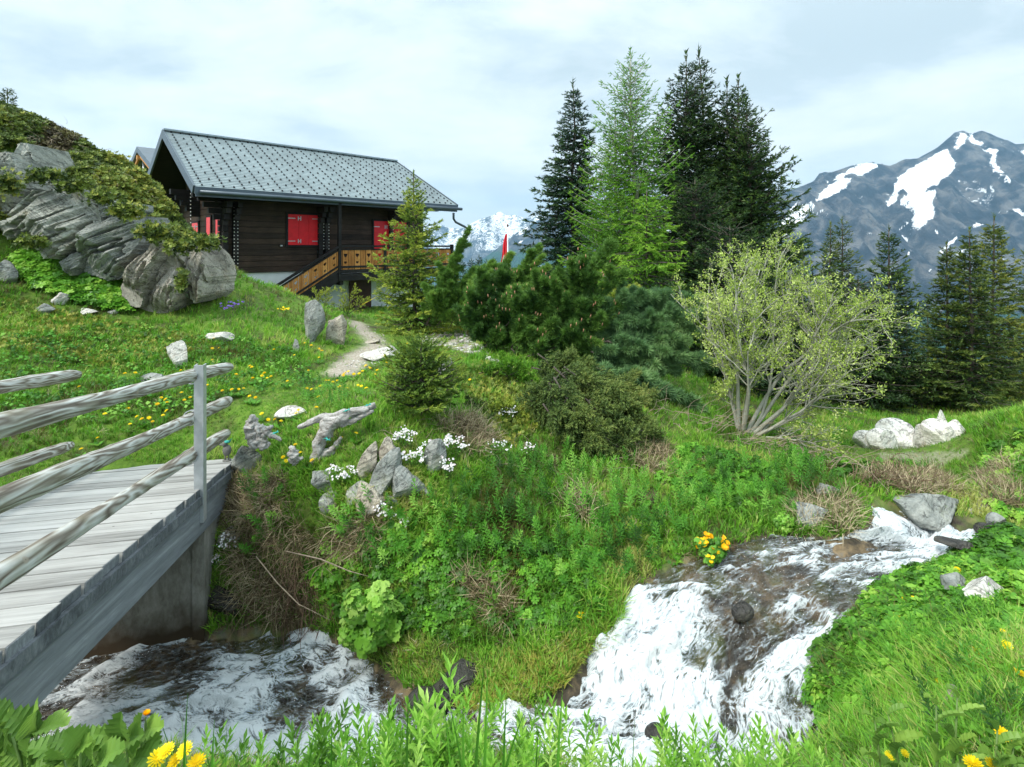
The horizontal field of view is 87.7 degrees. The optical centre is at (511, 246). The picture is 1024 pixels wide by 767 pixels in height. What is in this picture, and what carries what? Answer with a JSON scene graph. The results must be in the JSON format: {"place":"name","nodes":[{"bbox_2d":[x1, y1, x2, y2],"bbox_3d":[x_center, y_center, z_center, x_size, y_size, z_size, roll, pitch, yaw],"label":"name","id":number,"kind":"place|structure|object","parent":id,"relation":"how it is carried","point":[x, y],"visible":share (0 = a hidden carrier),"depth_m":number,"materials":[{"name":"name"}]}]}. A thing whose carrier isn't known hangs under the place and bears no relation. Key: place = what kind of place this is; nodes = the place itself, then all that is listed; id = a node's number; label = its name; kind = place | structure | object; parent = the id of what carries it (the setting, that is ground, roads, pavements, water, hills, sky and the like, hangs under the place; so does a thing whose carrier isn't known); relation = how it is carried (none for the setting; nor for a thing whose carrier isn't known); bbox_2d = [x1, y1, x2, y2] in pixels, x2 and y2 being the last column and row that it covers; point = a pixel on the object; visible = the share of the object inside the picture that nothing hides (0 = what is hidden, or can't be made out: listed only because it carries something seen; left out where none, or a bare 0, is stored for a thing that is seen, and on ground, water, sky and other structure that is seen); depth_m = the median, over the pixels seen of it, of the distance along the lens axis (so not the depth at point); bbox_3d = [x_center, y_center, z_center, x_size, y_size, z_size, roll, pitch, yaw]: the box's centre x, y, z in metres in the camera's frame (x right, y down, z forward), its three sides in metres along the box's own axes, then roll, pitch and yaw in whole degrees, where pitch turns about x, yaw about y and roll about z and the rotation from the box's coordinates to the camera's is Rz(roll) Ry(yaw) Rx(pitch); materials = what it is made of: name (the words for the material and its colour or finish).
{"place":"outdoors","nodes":[
{"label":"outdoors","id":0,"kind":"place"},
{"bbox_2d":[0,331,477,485],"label":"short grass","id":1,"kind":"structure","parent":0,"point":[184,433],"depth_m":6.37,"materials":[{"name":"plant"}]},
{"bbox_2d":[30,506,977,766],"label":"stream water","id":2,"kind":"structure","parent":0,"point":[638,667],"depth_m":3.89,"materials":[{"name":"liquid"}]},
{"bbox_2d":[0,125,1023,763],"bbox_3d":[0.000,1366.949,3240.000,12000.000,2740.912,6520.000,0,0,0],"label":"ground","id":3,"kind":"structure","parent":0,"point":[732,647],"depth_m":4.75,"materials":[{"name":"plant"}]},
{"bbox_2d":[0,99,28,148],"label":"dwarf shrub","id":4,"kind":"object","parent":3,"relation":"on","point":[6,117],"visible":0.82,"depth_m":11.63,"materials":[{"name":"green plant"}]},
{"bbox_2d":[1,110,50,151],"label":"dwarf shrub","id":5,"kind":"object","parent":3,"relation":"on","point":[23,123],"visible":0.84,"depth_m":11.77,"materials":[{"name":"green plant"}]},
{"bbox_2d":[0,151,66,213],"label":"boulder","id":6,"kind":"object","parent":3,"relation":"on","point":[17,162],"visible":0.24,"depth_m":10.08,"materials":[{"name":"stone"}]},
{"bbox_2d":[0,697,73,766],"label":"hogweed plant","id":7,"kind":"object","parent":3,"relation":"on","point":[20,726],"visible":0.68,"depth_m":1.79,"materials":[{"name":"green plant"}]},
{"bbox_2d":[14,143,74,174],"bbox_3d":[-9.391,-1.590,10.694,0.301,0.813,1.212,0,0,0],"label":"boulder","id":8,"kind":"object","parent":3,"relation":"on","point":[48,156],"visible":0.49,"depth_m":10.65,"materials":[{"name":"stone"}]},
{"bbox_2d":[34,120,86,151],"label":"dwarf shrub","id":9,"kind":"object","parent":3,"relation":"on","point":[68,137],"visible":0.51,"depth_m":12.15,"materials":[{"name":"brown plant"}]},
{"bbox_2d":[7,189,118,258],"bbox_3d":[-8.404,-0.429,10.083,1.548,1.346,1.433,0,0,0],"label":"boulder","id":10,"kind":"object","parent":3,"relation":"on","point":[60,221],"visible":0.59,"depth_m":9.64,"materials":[{"name":"stone"}]},
{"bbox_2d":[13,164,67,186],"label":"hanging shrub","id":11,"kind":"object","parent":10,"relation":"on","point":[43,175],"visible":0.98,"depth_m":9.47,"materials":[{"name":"green plant"}]},
{"bbox_2d":[52,175,100,196],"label":"hanging shrub","id":12,"kind":"object","parent":10,"relation":"on","point":[67,186],"visible":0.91,"depth_m":9.48,"materials":[{"name":"green plant"}]},
{"bbox_2d":[4,247,135,312],"bbox_3d":[-7.993,0.548,9.783,2.567,1.326,1.180,0,0,0],"label":"ground cover","id":13,"kind":"object","parent":3,"relation":"on","point":[34,268],"visible":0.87,"depth_m":9.56,"materials":[{"name":"green plant"}]},
{"bbox_2d":[26,723,128,766],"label":"hogweed plant","id":14,"kind":"object","parent":3,"relation":"on","point":[56,749],"visible":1,"depth_m":1.66,"materials":[{"name":"green plant"}]},
{"bbox_2d":[64,137,107,188],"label":"dwarf shrub","id":15,"kind":"object","parent":3,"relation":"on","point":[82,161],"visible":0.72,"depth_m":11.64,"materials":[{"name":"green plant"}]},
{"bbox_2d":[0,363,234,709],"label":"footbridge","id":16,"kind":"object","parent":3,"relation":"on","point":[103,562],"visible":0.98,"depth_m":3.70,"materials":[{"name":"grey wood"}]},
{"bbox_2d":[72,711,163,766],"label":"hogweed plant","id":17,"kind":"object","parent":3,"relation":"on","point":[134,735],"visible":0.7,"depth_m":1.79,"materials":[{"name":"green plant"}]},
{"bbox_2d":[89,150,151,200],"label":"dwarf shrub","id":18,"kind":"object","parent":3,"relation":"on","point":[113,176],"visible":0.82,"depth_m":11.68,"materials":[{"name":"green plant"}]},
{"bbox_2d":[74,216,173,280],"bbox_3d":[-7.382,0.037,10.015,1.239,1.206,1.470,0,0,0],"label":"boulder","id":19,"kind":"object","parent":3,"relation":"on","point":[110,248],"visible":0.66,"depth_m":9.60,"materials":[{"name":"stone"}]},
{"bbox_2d":[100,198,148,223],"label":"hanging shrub","id":20,"kind":"object","parent":19,"relation":"on","point":[125,210],"visible":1,"depth_m":9.27,"materials":[{"name":"green plant"}]},
{"bbox_2d":[121,239,170,306],"bbox_3d":[-6.621,0.462,9.868,0.763,1.266,1.163,0,0,0],"label":"boulder","id":21,"kind":"object","parent":3,"relation":"on","point":[140,271],"visible":0.51,"depth_m":9.49,"materials":[{"name":"stone"}]},
{"bbox_2d":[130,219,180,246],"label":"hanging shrub","id":22,"kind":"object","parent":21,"relation":"on","point":[156,231],"visible":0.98,"depth_m":9.27,"materials":[{"name":"green plant"}]},
{"bbox_2d":[120,175,179,220],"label":"dwarf shrub","id":23,"kind":"object","parent":3,"relation":"on","point":[143,193],"visible":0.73,"depth_m":11.78,"materials":[{"name":"green plant"}]},
{"bbox_2d":[139,249,192,312],"bbox_3d":[-6.423,0.637,10.040,0.796,1.260,1.220,0,0,0],"label":"boulder","id":24,"kind":"object","parent":3,"relation":"on","point":[164,298],"visible":0.46,"depth_m":9.66,"materials":[{"name":"stone"}]},
{"bbox_2d":[184,247,236,302],"bbox_3d":[-5.815,0.523,10.249,0.440,1.066,1.202,0,0,0],"label":"boulder","id":25,"kind":"object","parent":3,"relation":"on","point":[212,274],"visible":0.94,"depth_m":10.02,"materials":[{"name":"stone"}]},
{"bbox_2d":[170,229,227,252],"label":"hanging shrub","id":26,"kind":"object","parent":25,"relation":"on","point":[202,241],"visible":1,"depth_m":9.30,"materials":[{"name":"green plant"}]},
{"bbox_2d":[207,584,242,615],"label":"rock","id":27,"kind":"object","parent":3,"relation":"on","point":[216,605],"visible":0.5,"depth_m":4.94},
{"bbox_2d":[231,446,261,473],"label":"rock","id":28,"kind":"object","parent":3,"relation":"on","point":[244,456],"visible":0.77,"depth_m":5.59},
{"bbox_2d":[243,414,281,450],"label":"rock","id":29,"kind":"object","parent":3,"relation":"on","point":[257,433],"visible":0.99,"depth_m":5.46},
{"bbox_2d":[0,295,541,447],"bbox_3d":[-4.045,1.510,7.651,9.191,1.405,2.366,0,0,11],"label":"ground cover","id":30,"kind":"object","parent":3,"relation":"on","point":[510,422],"visible":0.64,"depth_m":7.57,"materials":[{"name":"green plant"}]},
{"bbox_2d":[246,542,336,664],"bbox_3d":[-1.845,3.315,4.805,1.187,1.053,0.690,0,0,0],"label":"dead brush","id":31,"kind":"object","parent":3,"relation":"on","point":[304,605],"visible":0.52,"depth_m":4.82,"materials":[{"name":"plant"}]},
{"bbox_2d":[147,128,466,307],"bbox_3d":[-8.216,-0.385,22.268,7.202,7.350,10.929,0,0,44],"label":"chalet","id":32,"kind":"object","parent":3,"relation":"on","point":[301,221],"visible":0.64,"depth_m":19.33,"materials":[{"name":"brown wood"}]},
{"bbox_2d":[285,212,320,246],"bbox_3d":[-7.565,-0.590,19.347,0.083,1.243,1.330,0,0,44],"label":"shutter","id":33,"kind":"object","parent":32,"relation":"in","point":[302,228],"depth_m":19.27,"materials":[{"name":"red wood"}]},
{"bbox_2d":[371,219,407,267],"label":"window shutters","id":34,"kind":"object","parent":32,"relation":"in","point":[379,226],"depth_m":21.66,"materials":[{"name":"red wood"}]},
{"bbox_2d":[304,300,325,342],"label":"rock","id":35,"kind":"object","parent":3,"relation":"on","point":[314,318],"visible":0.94,"depth_m":9.63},
{"bbox_2d":[297,402,375,463],"bbox_3d":[-1.731,1.855,5.256,0.756,0.588,0.191,0,0,-5],"label":"driftwood","id":36,"kind":"object","parent":3,"relation":"on","point":[329,423],"visible":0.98,"depth_m":5.22,"materials":[{"name":"wood"}]},
{"bbox_2d":[337,580,404,659],"bbox_3d":[-1.121,2.927,4.231,0.527,0.548,0.446,0,0,0],"label":"leafy clump","id":37,"kind":"object","parent":3,"relation":"on","point":[370,623],"visible":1,"depth_m":4.15,"materials":[{"name":"green plant"}]},
{"bbox_2d":[306,454,446,537],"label":"grass","id":38,"kind":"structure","parent":3,"relation":"on","point":[356,478],"depth_m":4.92,"materials":[{"name":"plant"}]},
{"bbox_2d":[369,447,401,494],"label":"stone","id":39,"kind":"object","parent":3,"relation":"on","point":[388,463],"visible":0.64,"depth_m":4.88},
{"bbox_2d":[391,464,425,496],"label":"stone","id":40,"kind":"object","parent":3,"relation":"on","point":[402,484],"visible":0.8,"depth_m":4.85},
{"bbox_2d":[363,169,463,336],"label":"spruce tree","id":41,"kind":"object","parent":3,"relation":"on","point":[411,284],"visible":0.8,"depth_m":12.42,"materials":[{"name":"green plant"}]},
{"bbox_2d":[371,329,468,418],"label":"spruce tree","id":42,"kind":"object","parent":3,"relation":"on","point":[432,392],"visible":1,"depth_m":5.58,"materials":[{"name":"green plant"}]},
{"bbox_2d":[377,651,469,766],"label":"leafy stems","id":43,"kind":"object","parent":3,"relation":"on","point":[434,716],"visible":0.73,"depth_m":2.03,"materials":[{"name":"green plant"}]},
{"bbox_2d":[424,438,446,473],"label":"stone","id":44,"kind":"object","parent":3,"relation":"on","point":[435,450],"visible":0.83,"depth_m":5.07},
{"bbox_2d":[279,680,607,766],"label":"leafy stems","id":45,"kind":"object","parent":3,"relation":"on","point":[527,751],"visible":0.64,"depth_m":2.11,"materials":[{"name":"green plant"}]},
{"bbox_2d":[419,224,478,327],"bbox_3d":[-1.278,0.648,11.636,1.500,2.320,0.981,0,0,-18],"label":"pine shrub","id":46,"kind":"object","parent":3,"relation":"on","point":[445,294],"visible":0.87,"depth_m":11.50,"materials":[{"name":"green plant"}]},
{"bbox_2d":[163,660,749,766],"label":"long grass","id":47,"kind":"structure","parent":3,"relation":"on","point":[462,761],"depth_m":1.67,"materials":[{"name":"green plant"}]},
{"bbox_2d":[431,658,481,714],"bbox_3d":[-0.434,3.127,3.805,0.459,0.267,0.323,0,0,-27],"label":"rock","id":48,"kind":"object","parent":3,"relation":"on","point":[463,669],"visible":0.41,"depth_m":3.73,"materials":[{"name":"stone"}]},
{"bbox_2d":[451,262,516,350],"bbox_3d":[-0.380,1.030,9.021,1.293,1.528,0.864,0,0,23],"label":"pine shrub","id":49,"kind":"object","parent":3,"relation":"on","point":[481,316],"visible":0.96,"depth_m":8.88,"materials":[{"name":"green plant"}]},
{"bbox_2d":[382,605,618,713],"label":"grass","id":50,"kind":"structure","parent":3,"relation":"on","point":[577,663],"depth_m":3.84,"materials":[{"name":"green plant"}]},
{"bbox_2d":[462,242,552,305],"bbox_3d":[-0.128,0.695,10.723,1.919,1.615,1.106,0,0,0],"label":"pine shrub","id":51,"kind":"object","parent":3,"relation":"on","point":[522,269],"visible":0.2,"depth_m":10.55,"materials":[{"name":"green plant"}]},
{"bbox_2d":[479,350,537,384],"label":"shrub","id":52,"kind":"object","parent":3,"relation":"on","point":[504,366],"visible":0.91,"depth_m":7.38,"materials":[{"name":"green plant"}]},
{"bbox_2d":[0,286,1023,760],"bbox_3d":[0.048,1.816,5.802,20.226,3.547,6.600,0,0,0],"label":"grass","id":53,"kind":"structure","parent":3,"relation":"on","point":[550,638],"depth_m":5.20,"materials":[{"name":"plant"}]},
{"bbox_2d":[0,621,1023,766],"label":"grass","id":54,"kind":"structure","parent":3,"relation":"on","point":[270,764],"depth_m":2.39,"materials":[{"name":"plant"}]},
{"bbox_2d":[196,719,829,766],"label":"leafy stems","id":55,"kind":"object","parent":3,"relation":"on","point":[244,746],"visible":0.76,"depth_m":2.01,"materials":[{"name":"green plant"}]},
{"bbox_2d":[237,371,842,585],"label":"leafy stems","id":56,"kind":"object","parent":3,"relation":"on","point":[621,529],"visible":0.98,"depth_m":4.90,"materials":[{"name":"green plant"}]},
{"bbox_2d":[511,79,605,277],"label":"fir tree","id":57,"kind":"object","parent":3,"relation":"on","point":[560,192],"visible":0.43,"depth_m":15.73,"materials":[{"name":"green plant"}]},
{"bbox_2d":[498,234,630,365],"bbox_3d":[0.783,1.057,8.564,2.024,2.508,1.376,0,0,31],"label":"pine shrub","id":58,"kind":"object","parent":3,"relation":"on","point":[556,312],"visible":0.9,"depth_m":8.46,"materials":[{"name":"green plant"}]},
{"bbox_2d":[161,440,1023,757],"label":"tall grass","id":59,"kind":"structure","parent":3,"relation":"on","point":[905,716],"depth_m":2.74,"materials":[{"name":"plant"}]},
{"bbox_2d":[514,345,671,464],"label":"juniper","id":60,"kind":"object","parent":3,"relation":"on","point":[608,399],"visible":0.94,"depth_m":6.31,"materials":[{"name":"green plant"}]},
{"bbox_2d":[557,108,673,287],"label":"larch tree","id":61,"kind":"object","parent":3,"relation":"on","point":[586,216],"visible":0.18,"depth_m":14.20,"materials":[{"name":"green plant"}]},
{"bbox_2d":[211,398,1023,645],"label":"dry grass","id":62,"kind":"structure","parent":3,"relation":"on","point":[470,424],"depth_m":5.00,"materials":[{"name":"plant"}]},
{"bbox_2d":[557,47,710,325],"bbox_3d":[3.267,-1.104,13.955,4.916,8.429,4.277,0,0,0],"label":"larch tree","id":63,"kind":"object","parent":3,"relation":"on","point":[629,150],"visible":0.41,"depth_m":13.66,"materials":[{"name":"green plant"}]},
{"bbox_2d":[597,186,707,348],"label":"larch tree","id":64,"kind":"object","parent":3,"relation":"on","point":[650,247],"visible":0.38,"depth_m":12.01,"materials":[{"name":"green plant"}]},
{"bbox_2d":[589,279,722,414],"bbox_3d":[2.229,1.478,8.220,2.195,1.940,1.610,0,0,0],"label":"pine shrub","id":65,"kind":"object","parent":3,"relation":"on","point":[649,332],"visible":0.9,"depth_m":8.18,"materials":[{"name":"green plant"}]},
{"bbox_2d":[302,427,1023,645],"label":"ground cover","id":66,"kind":"object","parent":3,"relation":"on","point":[425,574],"visible":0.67,"depth_m":4.52,"materials":[{"name":"green plant"}]},
{"bbox_2d":[625,265,756,370],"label":"spruce tree","id":67,"kind":"object","parent":3,"relation":"on","point":[686,286],"visible":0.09,"depth_m":11.36,"materials":[{"name":"green plant"}]},
{"bbox_2d":[628,48,765,288],"bbox_3d":[5.240,-1.008,16.201,5.332,10.040,5.462,0,0,-16],"label":"spruce tree","id":68,"kind":"object","parent":3,"relation":"on","point":[682,134],"visible":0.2,"depth_m":15.65,"materials":[{"name":"green plant"}]},
{"bbox_2d":[628,173,777,385],"bbox_3d":[4.467,0.940,13.257,4.265,5.600,4.717,0,0,0],"label":"spruce tree","id":69,"kind":"object","parent":3,"relation":"on","point":[692,211],"visible":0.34,"depth_m":12.91,"materials":[{"name":"green plant"}]},
{"bbox_2d":[644,42,767,325],"bbox_3d":[5.865,-1.067,16.528,4.718,10.608,5.268,0,0,25],"label":"spruce tree","id":70,"kind":"object","parent":3,"relation":"on","point":[709,86],"visible":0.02,"depth_m":16.31,"materials":[{"name":"green plant"}]},
{"bbox_2d":[694,531,730,567],"bbox_3d":[1.680,2.566,4.483,0.288,0.279,0.252,0,0,26],"label":"marsh marigold","id":71,"kind":"object","parent":3,"relation":"on","point":[711,554],"visible":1,"depth_m":4.46,"materials":[{"name":"green plant"}]},
{"bbox_2d":[648,706,803,766],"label":"leafy stems","id":72,"kind":"object","parent":3,"relation":"on","point":[757,760],"visible":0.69,"depth_m":2.23,"materials":[{"name":"green plant"}]},
{"bbox_2d":[670,75,800,333],"bbox_3d":[6.391,-0.363,16.465,5.252,9.881,5.293,0,0,-20],"label":"spruce tree","id":73,"kind":"object","parent":3,"relation":"on","point":[723,104],"visible":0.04,"depth_m":16.01,"materials":[{"name":"green plant"}]},
{"bbox_2d":[669,218,815,398],"bbox_3d":[4.611,1.405,11.474,3.611,4.046,3.636,0,0,33],"label":"spruce tree","id":74,"kind":"object","parent":3,"relation":"on","point":[762,380],"visible":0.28,"depth_m":11.34,"materials":[{"name":"green plant"}]},
{"bbox_2d":[679,72,825,401],"bbox_3d":[6.399,-0.415,15.543,5.404,9.519,4.961,0,0,0],"label":"spruce tree","id":75,"kind":"object","parent":3,"relation":"on","point":[739,100],"visible":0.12,"depth_m":15.24,"materials":[{"name":"green plant"}]},
{"bbox_2d":[706,95,848,400],"bbox_3d":[6.942,0.142,14.870,4.990,8.844,5.330,0,0,0],"label":"spruce tree","id":76,"kind":"object","parent":3,"relation":"on","point":[768,212],"visible":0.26,"depth_m":14.58,"materials":[{"name":"green plant"}]},
{"bbox_2d":[671,221,925,457],"bbox_3d":[3.916,1.369,7.485,3.168,3.538,2.446,0,0,24],"label":"willow bush","id":77,"kind":"object","parent":3,"relation":"on","point":[828,344],"visible":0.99,"depth_m":7.28,"materials":[{"name":"green plant"}]},
{"bbox_2d":[747,297,853,413],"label":"spruce tree","id":78,"kind":"object","parent":3,"relation":"on","point":[786,396],"visible":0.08,"depth_m":12.11,"materials":[{"name":"green plant"}]},
{"bbox_2d":[734,397,893,490],"bbox_3d":[3.755,2.698,6.731,1.760,1.517,3.253,0,0,28],"label":"dead brush","id":79,"kind":"object","parent":3,"relation":"on","point":[791,441],"visible":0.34,"depth_m":6.78,"materials":[{"name":"plant"}]},
{"bbox_2d":[814,221,851,391],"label":"spruce tree","id":80,"kind":"object","parent":3,"relation":"on","point":[831,245],"visible":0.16,"depth_m":19.93,"materials":[{"name":"green plant"}]},
{"bbox_2d":[816,216,878,381],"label":"spruce tree","id":81,"kind":"object","parent":3,"relation":"on","point":[848,258],"visible":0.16,"depth_m":20.41,"materials":[{"name":"green plant"}]},
{"bbox_2d":[815,273,941,414],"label":"spruce tree","id":82,"kind":"object","parent":3,"relation":"on","point":[881,377],"visible":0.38,"depth_m":14.01,"materials":[{"name":"green plant"}]},
{"bbox_2d":[866,428,897,448],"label":"white boulder","id":83,"kind":"object","parent":3,"relation":"on","point":[881,438],"visible":0.77,"depth_m":7.70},
{"bbox_2d":[859,703,923,766],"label":"dock plant","id":84,"kind":"object","parent":3,"relation":"on","point":[901,738],"visible":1,"depth_m":1.94,"materials":[{"name":"green plant"}]},
{"bbox_2d":[854,226,930,408],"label":"spruce tree","id":85,"kind":"object","parent":3,"relation":"on","point":[899,275],"visible":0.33,"depth_m":14.76,"materials":[{"name":"green plant"}]},
{"bbox_2d":[875,418,914,448],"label":"white boulder","id":86,"kind":"object","parent":3,"relation":"on","point":[902,430],"visible":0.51,"depth_m":8.05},
{"bbox_2d":[774,621,1023,766],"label":"tall grass","id":87,"kind":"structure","parent":3,"relation":"on","point":[849,762],"depth_m":2.27,"materials":[{"name":"plant"}]},
{"bbox_2d":[784,649,1023,766],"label":"ground cover","id":88,"kind":"object","parent":3,"relation":"on","point":[986,742],"visible":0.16,"depth_m":2.28,"materials":[{"name":"green plant"}]},
{"bbox_2d":[794,525,1023,723],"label":"tall grass","id":89,"kind":"structure","parent":3,"relation":"on","point":[857,606],"depth_m":3.35,"materials":[{"name":"plant"}]},
{"bbox_2d":[800,521,1023,730],"bbox_3d":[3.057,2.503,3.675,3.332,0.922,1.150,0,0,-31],"label":"ground cover","id":90,"kind":"object","parent":3,"relation":"on","point":[929,583],"visible":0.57,"depth_m":3.56,"materials":[{"name":"green plant"}]},
{"bbox_2d":[869,358,978,414],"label":"spruce tree","id":91,"kind":"object","parent":3,"relation":"on","point":[916,382],"visible":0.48,"depth_m":13.81,"materials":[{"name":"green plant"}]},
{"bbox_2d":[893,493,958,531],"bbox_3d":[3.846,2.405,4.890,0.609,0.259,0.456,0,0,0],"label":"stream rock","id":92,"kind":"object","parent":3,"relation":"on","point":[934,512],"visible":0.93,"depth_m":4.82,"materials":[{"name":"stone"}]},
{"bbox_2d":[832,573,1023,743],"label":"leafy stems","id":93,"kind":"object","parent":3,"relation":"on","point":[975,695],"visible":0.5,"depth_m":2.65,"materials":[{"name":"green plant"}]},
{"bbox_2d":[919,418,955,444],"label":"white boulder","id":94,"kind":"object","parent":3,"relation":"on","point":[933,430],"visible":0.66,"depth_m":7.70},
{"bbox_2d":[900,240,1003,409],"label":"spruce tree","id":95,"kind":"object","parent":3,"relation":"on","point":[935,392],"visible":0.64,"depth_m":13.44,"materials":[{"name":"green plant"}]},
{"bbox_2d":[923,684,993,766],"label":"dock plant","id":96,"kind":"object","parent":3,"relation":"on","point":[955,746],"visible":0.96,"depth_m":1.79,"materials":[{"name":"green plant"}]},
{"bbox_2d":[917,226,1023,410],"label":"spruce tree","id":97,"kind":"object","parent":3,"relation":"on","point":[973,336],"visible":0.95,"depth_m":12.84,"materials":[{"name":"green plant"}]},
{"bbox_2d":[929,212,1023,404],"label":"spruce tree","id":98,"kind":"object","parent":3,"relation":"on","point":[1001,268],"visible":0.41,"depth_m":13.79,"materials":[{"name":"green plant"}]},
{"bbox_2d":[978,717,1023,766],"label":"dock plant","id":99,"kind":"object","parent":3,"relation":"on","point":[1008,759],"visible":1,"depth_m":1.74,"materials":[{"name":"green plant"}]},
{"bbox_2d":[0,239,1023,766],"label":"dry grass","id":100,"kind":"structure","parent":0,"point":[518,527],"depth_m":5.15,"materials":[{"name":"plant"}]},
{"bbox_2d":[0,0,1023,227],"label":"sky","id":101,"kind":"structure","parent":0,"point":[465,95],"materials":[{"name":"white"}]},
{"bbox_2d":[459,212,623,278],"bbox_3d":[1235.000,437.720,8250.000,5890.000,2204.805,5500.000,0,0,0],"label":"side mountain","id":102,"kind":"structure","parent":0,"point":[519,255],"depth_m":9055.27,"materials":[{"name":"stone"}]},
{"bbox_2d":[421,212,667,290],"bbox_3d":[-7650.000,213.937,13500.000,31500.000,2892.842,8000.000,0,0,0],"label":"snowy mountain range","id":103,"kind":"structure","parent":0,"point":[486,238],"depth_m":14133.05,"materials":[{"name":"snow"}]},
{"bbox_2d":[756,131,1023,371],"bbox_3d":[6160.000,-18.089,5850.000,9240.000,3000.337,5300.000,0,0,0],"label":"mountain","id":104,"kind":"structure","parent":0,"point":[952,188],"depth_m":6152.81,"materials":[{"name":"stone"}]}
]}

